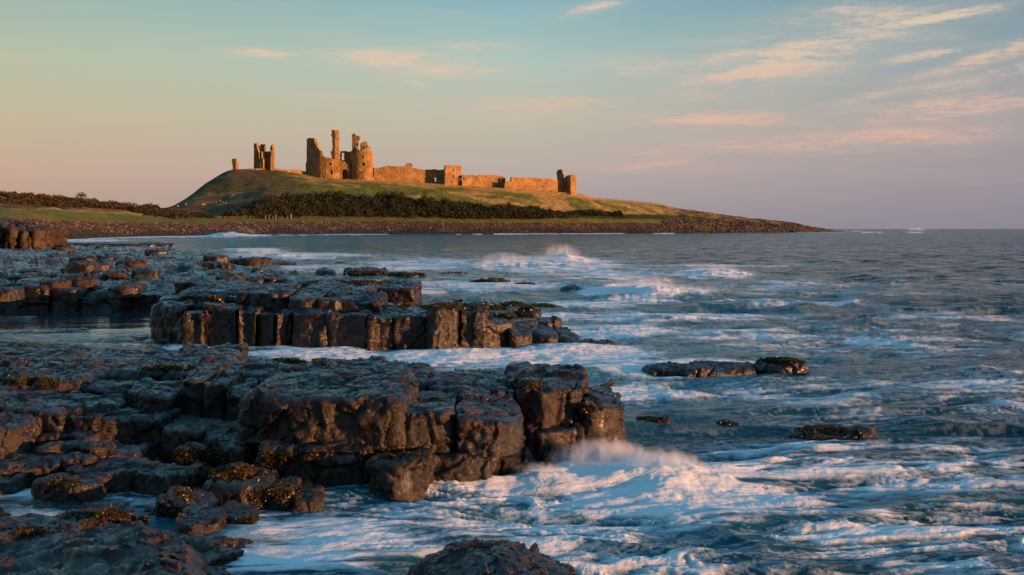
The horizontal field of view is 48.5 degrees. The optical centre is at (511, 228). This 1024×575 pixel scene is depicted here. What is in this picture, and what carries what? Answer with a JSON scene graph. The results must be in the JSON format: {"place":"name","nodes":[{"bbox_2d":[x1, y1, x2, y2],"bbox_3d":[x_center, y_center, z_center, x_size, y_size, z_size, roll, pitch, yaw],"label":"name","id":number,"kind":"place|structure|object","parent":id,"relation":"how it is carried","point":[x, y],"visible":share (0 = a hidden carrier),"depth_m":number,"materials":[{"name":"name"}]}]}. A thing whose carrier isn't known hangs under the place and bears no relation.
{"place":"outdoors","nodes":[
{"label":"outdoors","id":0,"kind":"place"},
{"bbox_2d":[0,244,542,574],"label":"rocky shore","id":1,"kind":"structure","parent":0,"point":[73,546],"depth_m":10.61,"materials":[{"name":"stone"}]},
{"bbox_2d":[0,444,8,458],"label":"broken stone","id":2,"kind":"object","parent":1,"relation":"on","point":[4,453],"visible":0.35,"depth_m":13.62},
{"bbox_2d":[0,287,16,301],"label":"shelf boulder","id":3,"kind":"object","parent":1,"relation":"on","point":[8,294],"visible":1,"depth_m":38.89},
{"bbox_2d":[1,286,24,299],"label":"shelf boulder","id":4,"kind":"object","parent":1,"relation":"on","point":[20,292],"visible":0.5,"depth_m":39.91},
{"bbox_2d":[6,275,20,281],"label":"shelf boulder","id":5,"kind":"object","parent":1,"relation":"on","point":[15,278],"visible":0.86,"depth_m":52.35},
{"bbox_2d":[8,522,58,536],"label":"seaweed clump","id":6,"kind":"object","parent":1,"relation":"on","point":[31,530],"visible":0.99,"depth_m":10.20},
{"bbox_2d":[19,268,47,272],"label":"shelf boulder","id":7,"kind":"object","parent":1,"relation":"on","point":[30,270],"visible":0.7,"depth_m":55.11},
{"bbox_2d":[0,218,68,249],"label":"rock ledge","id":8,"kind":"object","parent":1,"relation":"on","point":[16,234],"visible":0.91,"depth_m":110.46,"materials":[{"name":"stone"}]},
{"bbox_2d":[47,255,64,257],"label":"shelf boulder","id":9,"kind":"object","parent":1,"relation":"on","point":[51,256],"visible":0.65,"depth_m":75.94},
{"bbox_2d":[45,272,72,278],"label":"shelf boulder","id":10,"kind":"object","parent":1,"relation":"on","point":[52,275],"visible":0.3,"depth_m":51.33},
{"bbox_2d":[52,244,75,251],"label":"shelf boulder","id":11,"kind":"object","parent":1,"relation":"on","point":[63,247],"visible":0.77,"depth_m":112.39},
{"bbox_2d":[61,451,97,472],"bbox_3d":[-5.149,2.847,13.476,0.526,0.433,0.375,0,0,0],"label":"broken stone","id":12,"kind":"object","parent":1,"relation":"on","point":[73,458],"visible":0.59,"depth_m":13.37,"materials":[{"name":"stone"}]},
{"bbox_2d":[64,259,100,273],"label":"shelf boulder","id":13,"kind":"object","parent":1,"relation":"on","point":[81,266],"visible":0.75,"depth_m":56.20,"materials":[{"name":"stone"}]},
{"bbox_2d":[67,275,97,291],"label":"shelf boulder","id":14,"kind":"object","parent":1,"relation":"on","point":[91,283],"visible":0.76,"depth_m":42.77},
{"bbox_2d":[69,255,96,261],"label":"shelf boulder","id":15,"kind":"object","parent":1,"relation":"on","point":[88,257],"visible":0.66,"depth_m":71.66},
{"bbox_2d":[77,440,116,459],"bbox_3d":[-5.014,2.811,13.733,0.503,0.507,0.420,0,0,0],"label":"broken stone","id":16,"kind":"object","parent":1,"relation":"on","point":[100,449],"visible":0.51,"depth_m":13.65,"materials":[{"name":"stone"}]},
{"bbox_2d":[89,270,105,273],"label":"shelf boulder","id":17,"kind":"object","parent":1,"relation":"on","point":[98,271],"visible":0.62,"depth_m":56.23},
{"bbox_2d":[94,245,109,248],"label":"shelf boulder","id":18,"kind":"object","parent":1,"relation":"on","point":[103,246],"visible":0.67,"depth_m":126.90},
{"bbox_2d":[95,260,112,270],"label":"shelf boulder","id":19,"kind":"object","parent":1,"relation":"on","point":[104,265],"visible":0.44,"depth_m":60.14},
{"bbox_2d":[62,508,146,526],"bbox_3d":[-3.883,2.836,11.270,0.883,0.380,1.810,0,0,0],"label":"seaweed clump","id":20,"kind":"object","parent":1,"relation":"on","point":[114,516],"visible":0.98,"depth_m":10.76,"materials":[{"name":"plant"}]},
{"bbox_2d":[95,252,121,259],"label":"shelf boulder","id":21,"kind":"object","parent":1,"relation":"on","point":[111,256],"visible":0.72,"depth_m":77.31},
{"bbox_2d":[99,271,128,280],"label":"shelf boulder","id":22,"kind":"object","parent":1,"relation":"on","point":[106,276],"visible":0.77,"depth_m":49.03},
{"bbox_2d":[105,449,123,458],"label":"broken stone","id":23,"kind":"object","parent":1,"relation":"on","point":[111,454],"visible":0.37,"depth_m":13.68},
{"bbox_2d":[0,277,252,311],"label":"rock ledge","id":24,"kind":"object","parent":1,"relation":"on","point":[38,297],"visible":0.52,"depth_m":41.72,"materials":[{"name":"stone"}]},
{"bbox_2d":[39,279,71,295],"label":"shelf boulder","id":25,"kind":"object","parent":24,"relation":"on","point":[61,283],"visible":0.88,"depth_m":42.00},
{"bbox_2d":[108,284,141,297],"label":"shelf boulder","id":26,"kind":"object","parent":24,"relation":"on","point":[118,291],"visible":1,"depth_m":41.13,"materials":[{"name":"stone"}]},
{"bbox_2d":[117,282,144,291],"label":"shelf boulder","id":27,"kind":"object","parent":24,"relation":"on","point":[141,284],"visible":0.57,"depth_m":42.36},
{"bbox_2d":[174,281,196,292],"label":"shelf boulder","id":28,"kind":"object","parent":24,"relation":"on","point":[179,286],"visible":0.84,"depth_m":42.48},
{"bbox_2d":[115,259,147,267],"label":"shelf boulder","id":29,"kind":"object","parent":1,"relation":"on","point":[137,262],"visible":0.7,"depth_m":65.22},
{"bbox_2d":[131,267,159,278],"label":"shelf boulder","id":30,"kind":"object","parent":1,"relation":"on","point":[146,271],"visible":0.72,"depth_m":52.20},
{"bbox_2d":[134,274,156,280],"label":"shelf boulder","id":31,"kind":"object","parent":1,"relation":"on","point":[142,277],"visible":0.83,"depth_m":48.06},
{"bbox_2d":[145,248,167,255],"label":"shelf boulder","id":32,"kind":"object","parent":1,"relation":"on","point":[148,252],"visible":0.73,"depth_m":95.68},
{"bbox_2d":[124,505,194,522],"bbox_3d":[-3.615,2.872,11.620,0.707,0.336,1.622,0,0,-18],"label":"seaweed clump","id":33,"kind":"object","parent":1,"relation":"on","point":[172,513],"visible":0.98,"depth_m":11.77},
{"bbox_2d":[166,470,195,488],"bbox_3d":[-3.758,2.903,12.901,0.393,0.322,0.287,0,0,0],"label":"broken stone","id":34,"kind":"object","parent":1,"relation":"on","point":[178,477],"visible":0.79,"depth_m":12.81,"materials":[{"name":"stone"}]},
{"bbox_2d":[169,485,198,503],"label":"seaweed clump","id":35,"kind":"object","parent":1,"relation":"on","point":[184,492],"visible":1,"depth_m":12.04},
{"bbox_2d":[178,272,196,276],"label":"shelf boulder","id":36,"kind":"object","parent":1,"relation":"on","point":[188,274],"visible":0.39,"depth_m":49.98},
{"bbox_2d":[173,442,208,465],"bbox_3d":[-3.908,2.825,13.860,0.490,0.476,0.367,0,0,0],"label":"broken stone","id":37,"kind":"object","parent":1,"relation":"on","point":[187,445],"visible":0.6,"depth_m":13.79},
{"bbox_2d":[143,446,248,465],"bbox_3d":[-4.056,2.786,13.771,1.656,0.325,0.870,0,0,30],"label":"seaweed clump","id":38,"kind":"object","parent":1,"relation":"on","point":[182,454],"visible":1,"depth_m":13.74,"materials":[{"name":"plant"}]},
{"bbox_2d":[190,461,208,467],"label":"broken stone","id":39,"kind":"object","parent":1,"relation":"on","point":[203,464],"visible":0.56,"depth_m":13.65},
{"bbox_2d":[201,472,208,483],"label":"broken stone","id":40,"kind":"object","parent":1,"relation":"on","point":[203,480],"visible":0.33,"depth_m":13.17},
{"bbox_2d":[201,261,222,269],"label":"shelf boulder","id":41,"kind":"object","parent":1,"relation":"on","point":[209,265],"visible":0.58,"depth_m":66.63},
{"bbox_2d":[202,254,228,262],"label":"shelf boulder","id":42,"kind":"object","parent":1,"relation":"on","point":[213,257],"visible":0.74,"depth_m":70.80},
{"bbox_2d":[207,270,231,275],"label":"shelf boulder","id":43,"kind":"object","parent":1,"relation":"on","point":[210,273],"visible":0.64,"depth_m":52.58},
{"bbox_2d":[164,460,276,481],"bbox_3d":[-3.283,2.764,13.116,1.098,0.362,1.807,0,0,-39],"label":"seaweed clump","id":44,"kind":"object","parent":1,"relation":"on","point":[230,471],"visible":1,"depth_m":12.57,"materials":[{"name":"plant"}]},
{"bbox_2d":[213,261,234,271],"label":"shelf boulder","id":45,"kind":"object","parent":1,"relation":"on","point":[224,265],"visible":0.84,"depth_m":62.05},
{"bbox_2d":[211,551,244,574],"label":"seaweed clump","id":46,"kind":"object","parent":1,"relation":"on","point":[228,559],"visible":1,"depth_m":10.17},
{"bbox_2d":[215,274,244,280],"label":"shelf boulder","id":47,"kind":"object","parent":1,"relation":"on","point":[221,277],"visible":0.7,"depth_m":45.47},
{"bbox_2d":[228,258,239,264],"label":"shelf boulder","id":48,"kind":"object","parent":1,"relation":"on","point":[234,261],"visible":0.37,"depth_m":68.00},
{"bbox_2d":[226,462,255,478],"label":"broken stone","id":49,"kind":"object","parent":1,"relation":"on","point":[243,467],"visible":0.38,"depth_m":12.63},
{"bbox_2d":[237,256,272,266],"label":"shelf boulder","id":50,"kind":"object","parent":1,"relation":"on","point":[254,261],"visible":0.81,"depth_m":67.40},
{"bbox_2d":[245,276,264,282],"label":"shelf boulder","id":51,"kind":"object","parent":1,"relation":"on","point":[257,279],"visible":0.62,"depth_m":47.16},
{"bbox_2d":[251,267,263,273],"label":"shelf boulder","id":52,"kind":"object","parent":1,"relation":"on","point":[255,269],"visible":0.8,"depth_m":58.29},
{"bbox_2d":[261,276,286,282],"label":"shelf boulder","id":53,"kind":"object","parent":1,"relation":"on","point":[278,279],"visible":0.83,"depth_m":47.33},
{"bbox_2d":[266,282,299,286],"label":"shelf boulder","id":54,"kind":"object","parent":1,"relation":"on","point":[279,283],"visible":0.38,"depth_m":42.01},
{"bbox_2d":[300,279,323,291],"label":"shelf boulder","id":55,"kind":"object","parent":1,"relation":"on","point":[306,284],"visible":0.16,"depth_m":38.90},
{"bbox_2d":[0,341,626,534],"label":"rock ledge","id":56,"kind":"object","parent":1,"relation":"on","point":[460,425],"visible":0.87,"depth_m":14.18,"materials":[{"name":"stone"}]},
{"bbox_2d":[0,374,70,385],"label":"seaweed clump","id":57,"kind":"object","parent":56,"relation":"on","point":[40,380],"visible":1,"depth_m":16.02,"materials":[{"name":"plant"}]},
{"bbox_2d":[45,476,82,490],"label":"seaweed clump","id":58,"kind":"object","parent":56,"relation":"on","point":[60,481],"visible":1,"depth_m":12.58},
{"bbox_2d":[137,363,203,370],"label":"seaweed clump","id":59,"kind":"object","parent":56,"relation":"on","point":[169,367],"visible":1,"depth_m":17.17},
{"bbox_2d":[232,509,272,524],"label":"seaweed clump","id":60,"kind":"object","parent":56,"relation":"on","point":[254,521],"visible":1,"depth_m":11.44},
{"bbox_2d":[245,481,304,503],"bbox_3d":[-2.537,2.850,12.274,0.629,0.238,0.472,0,0,0],"label":"seaweed clump","id":61,"kind":"object","parent":56,"relation":"on","point":[279,492],"visible":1,"depth_m":12.15,"materials":[{"name":"plant"}]},
{"bbox_2d":[252,451,334,464],"bbox_3d":[-2.695,2.677,13.358,1.378,0.202,0.443,0,0,37],"label":"seaweed clump","id":62,"kind":"object","parent":56,"relation":"on","point":[287,455],"visible":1,"depth_m":13.24,"materials":[{"name":"plant"}]},
{"bbox_2d":[265,357,330,364],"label":"seaweed clump","id":63,"kind":"object","parent":56,"relation":"on","point":[297,360],"visible":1,"depth_m":17.68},
{"bbox_2d":[358,444,421,458],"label":"seaweed clump","id":64,"kind":"object","parent":56,"relation":"on","point":[392,452],"visible":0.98,"depth_m":13.15,"materials":[{"name":"plant"}]},
{"bbox_2d":[490,377,554,391],"bbox_3d":[0.005,2.124,15.428,0.728,0.313,1.414,0,0,-23],"label":"seaweed clump","id":65,"kind":"object","parent":56,"relation":"on","point":[532,384],"visible":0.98,"depth_m":14.96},
{"bbox_2d":[565,400,603,413],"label":"seaweed clump","id":66,"kind":"object","parent":56,"relation":"on","point":[589,407],"visible":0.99,"depth_m":14.82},
{"bbox_2d":[150,278,591,350],"bbox_3d":[-5.302,2.521,33.563,10.596,1.969,14.428,0,0,-26],"label":"rock ledge","id":67,"kind":"object","parent":1,"relation":"on","point":[333,313],"visible":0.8,"depth_m":29.06,"materials":[{"name":"stone"}]},
{"bbox_2d":[181,290,209,299],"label":"cap stone","id":68,"kind":"object","parent":67,"relation":"on","point":[191,293],"visible":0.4,"depth_m":31.73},
{"bbox_2d":[165,294,257,303],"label":"seaweed clump","id":69,"kind":"object","parent":67,"relation":"on","point":[205,298],"visible":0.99,"depth_m":30.44,"materials":[{"name":"plant"}]},
{"bbox_2d":[206,293,235,302],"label":"cap stone","id":70,"kind":"object","parent":67,"relation":"on","point":[221,294],"visible":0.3,"depth_m":30.50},
{"bbox_2d":[343,279,408,285],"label":"seaweed clump","id":71,"kind":"object","parent":67,"relation":"on","point":[367,282],"visible":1,"depth_m":34.53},
{"bbox_2d":[398,300,501,311],"bbox_3d":[-1.941,2.320,34.711,3.747,0.977,13.813,0,0,0],"label":"seaweed clump","id":72,"kind":"object","parent":67,"relation":"on","point":[454,305],"visible":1,"depth_m":28.68,"materials":[{"name":"plant"}]},
{"bbox_2d":[486,300,530,312],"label":"seaweed clump","id":73,"kind":"object","parent":67,"relation":"on","point":[511,303],"visible":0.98,"depth_m":41.02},
{"bbox_2d":[489,310,537,319],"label":"seaweed clump","id":74,"kind":"object","parent":67,"relation":"on","point":[512,314],"visible":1,"depth_m":29.71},
{"bbox_2d":[513,307,541,317],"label":"cap stone","id":75,"kind":"object","parent":67,"relation":"on","point":[536,313],"visible":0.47,"depth_m":31.88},
{"bbox_2d":[518,303,560,310],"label":"seaweed clump","id":76,"kind":"object","parent":67,"relation":"on","point":[542,305],"visible":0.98,"depth_m":41.70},
{"bbox_2d":[547,315,562,327],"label":"cap stone","id":77,"kind":"object","parent":67,"relation":"on","point":[556,321],"visible":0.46,"depth_m":30.78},
{"bbox_2d":[0,169,862,238],"bbox_3d":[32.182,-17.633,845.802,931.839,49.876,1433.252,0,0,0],"label":"headland","id":78,"kind":"structure","parent":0,"point":[236,188],"depth_m":771.05,"materials":[{"name":"plant"}]},
{"bbox_2d":[0,190,216,218],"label":"thicket","id":79,"kind":"object","parent":78,"relation":"on","point":[43,199],"visible":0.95,"depth_m":509.12,"materials":[{"name":"green plant"}]},
{"bbox_2d":[232,159,238,168],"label":"wall stub","id":80,"kind":"object","parent":78,"relation":"on","point":[235,164],"depth_m":826.49,"materials":[{"name":"stone"}]},
{"bbox_2d":[254,143,274,169],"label":"ruined tower","id":81,"kind":"structure","parent":78,"relation":"on","point":[264,158],"depth_m":834.54,"materials":[{"name":"stone"}]},
{"bbox_2d":[275,169,305,174],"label":"wall","id":82,"kind":"structure","parent":78,"relation":"on","point":[297,171],"depth_m":841.60,"materials":[{"name":"stone"}]},
{"bbox_2d":[306,129,373,179],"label":"castle gatehouse","id":83,"kind":"object","parent":78,"relation":"on","point":[356,162],"visible":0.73,"depth_m":839.75,"materials":[{"name":"stone"}]},
{"bbox_2d":[374,163,437,183],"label":"curtain wall","id":84,"kind":"structure","parent":78,"relation":"on","point":[407,172],"depth_m":848.14,"materials":[{"name":"stone"}]},
{"bbox_2d":[1,216,832,238],"bbox_3d":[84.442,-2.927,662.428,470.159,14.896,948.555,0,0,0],"label":"beach cobbles","id":85,"kind":"object","parent":78,"relation":"on","point":[678,222],"visible":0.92,"depth_m":700.30,"materials":[{"name":"stone"}]},
{"bbox_2d":[220,190,624,218],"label":"thicket","id":86,"kind":"object","parent":78,"relation":"on","point":[337,203],"visible":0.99,"depth_m":730.38,"materials":[{"name":"green plant"}]},
{"bbox_2d":[438,170,443,183],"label":"curtain wall","id":87,"kind":"structure","parent":78,"relation":"on","point":[440,176],"depth_m":858.70,"materials":[{"name":"stone"}]},
{"bbox_2d":[444,165,461,184],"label":"square tower","id":88,"kind":"structure","parent":78,"relation":"on","point":[455,179],"depth_m":849.24,"materials":[{"name":"stone"}]},
{"bbox_2d":[461,175,505,187],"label":"curtain wall","id":89,"kind":"structure","parent":78,"relation":"on","point":[483,180],"depth_m":858.45,"materials":[{"name":"stone"}]},
{"bbox_2d":[503,177,563,191],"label":"curtain wall","id":90,"kind":"structure","parent":78,"relation":"on","point":[541,184],"depth_m":871.21,"materials":[{"name":"stone"}]},
{"bbox_2d":[556,169,575,194],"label":"end turret","id":91,"kind":"object","parent":78,"relation":"on","point":[568,182],"visible":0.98,"depth_m":883.09,"materials":[{"name":"stone"}]},
{"bbox_2d":[0,229,1023,574],"bbox_3d":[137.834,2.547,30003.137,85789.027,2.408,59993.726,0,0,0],"label":"sea","id":92,"kind":"structure","parent":0,"point":[906,345],"depth_m":20.19,"materials":[{"name":"liquid"}]},
{"bbox_2d":[68,242,175,246],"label":"reef rock","id":93,"kind":"object","parent":92,"relation":"in","point":[125,244],"visible":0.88,"depth_m":187.48,"materials":[{"name":"stone"}]},
{"bbox_2d":[273,260,296,265],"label":"reef rock","id":94,"kind":"object","parent":92,"relation":"in","point":[283,262],"visible":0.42,"depth_m":91.21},
{"bbox_2d":[314,267,335,274],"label":"reef rock","id":95,"kind":"object","parent":92,"relation":"in","point":[324,271],"visible":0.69,"depth_m":71.37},
{"bbox_2d":[343,266,388,275],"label":"reef rock","id":96,"kind":"object","parent":92,"relation":"in","point":[350,269],"visible":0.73,"depth_m":70.38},
{"bbox_2d":[343,270,397,275],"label":"seaweed clump","id":97,"kind":"object","parent":96,"relation":"on","point":[361,272],"visible":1,"depth_m":69.80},
{"bbox_2d":[471,277,505,281],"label":"reef rock","id":98,"kind":"object","parent":92,"relation":"in","point":[489,278],"visible":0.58,"depth_m":61.78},
{"bbox_2d":[468,278,510,281],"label":"seaweed clump","id":99,"kind":"object","parent":98,"relation":"on","point":[488,280],"visible":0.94,"depth_m":61.34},
{"bbox_2d":[406,537,577,574],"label":"boulder","id":100,"kind":"object","parent":92,"relation":"in","point":[475,556],"visible":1,"depth_m":8.70,"materials":[{"name":"stone"}]},
{"bbox_2d":[559,284,581,290],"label":"reef rock","id":101,"kind":"object","parent":92,"relation":"in","point":[569,287],"visible":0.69,"depth_m":53.21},
{"bbox_2d":[578,339,616,344],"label":"reef rock","id":102,"kind":"object","parent":92,"relation":"in","point":[607,341],"visible":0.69,"depth_m":29.15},
{"bbox_2d":[654,417,673,423],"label":"reef rock","id":103,"kind":"object","parent":92,"relation":"in","point":[669,422],"visible":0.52,"depth_m":17.63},
{"bbox_2d":[619,415,671,422],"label":"seaweed clump","id":104,"kind":"object","parent":103,"relation":"on","point":[655,418],"visible":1,"depth_m":17.69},
{"bbox_2d":[641,360,741,377],"bbox_3d":[3.894,3.062,24.233,2.444,0.451,1.469,0,0,0],"label":"reef rock","id":105,"kind":"object","parent":92,"relation":"in","point":[695,368],"visible":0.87,"depth_m":23.81,"materials":[{"name":"stone"}]},
{"bbox_2d":[715,419,739,424],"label":"reef rock","id":106,"kind":"object","parent":92,"relation":"in","point":[722,420],"visible":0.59,"depth_m":17.58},
{"bbox_2d":[716,420,738,425],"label":"seaweed clump","id":107,"kind":"object","parent":106,"relation":"on","point":[728,423],"visible":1,"depth_m":17.50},
{"bbox_2d":[714,361,756,374],"bbox_3d":[4.711,3.043,24.282,1.098,0.432,0.939,0,0,35],"label":"reef rock","id":108,"kind":"object","parent":92,"relation":"in","point":[746,368],"visible":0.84,"depth_m":24.06,"materials":[{"name":"stone"}]},
{"bbox_2d":[754,357,809,374],"bbox_3d":[5.708,2.992,24.223,1.288,0.540,1.017,0,0,0],"label":"reef rock","id":109,"kind":"object","parent":92,"relation":"in","point":[767,367],"visible":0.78,"depth_m":23.89,"materials":[{"name":"stone"}]},
{"bbox_2d":[756,356,804,366],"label":"seaweed clump","id":110,"kind":"object","parent":109,"relation":"on","point":[785,360],"visible":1,"depth_m":24.00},
{"bbox_2d":[789,425,876,440],"bbox_3d":[4.765,3.088,16.972,1.302,0.286,0.951,0,0,23],"label":"reef rock","id":111,"kind":"object","parent":92,"relation":"in","point":[870,433],"visible":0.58,"depth_m":16.73,"materials":[{"name":"stone"}]},
{"bbox_2d":[793,424,868,435],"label":"seaweed clump","id":112,"kind":"object","parent":111,"relation":"on","point":[819,429],"visible":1,"depth_m":16.86,"materials":[{"name":"plant"}]},
{"bbox_2d":[904,516,937,524],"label":"reef rock","id":113,"kind":"object","parent":92,"relation":"in","point":[924,520],"visible":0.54,"depth_m":11.85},
{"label":"reef rock","id":114,"kind":"object","parent":92,"relation":"in","visible":0},
{"bbox_2d":[387,271,425,276],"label":"seaweed clump","id":115,"kind":"object","parent":114,"relation":"on","point":[408,274],"visible":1,"depth_m":68.18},
{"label":"reef rock","id":116,"kind":"object","parent":92,"relation":"in","visible":0},
{"bbox_2d":[515,281,538,284],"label":"seaweed clump","id":117,"kind":"object","parent":116,"relation":"on","point":[531,283],"visible":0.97,"depth_m":57.83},
{"bbox_2d":[0,0,1023,228],"label":"sky","id":118,"kind":"structure","parent":0,"point":[827,114],"materials":[{"name":"blue"}]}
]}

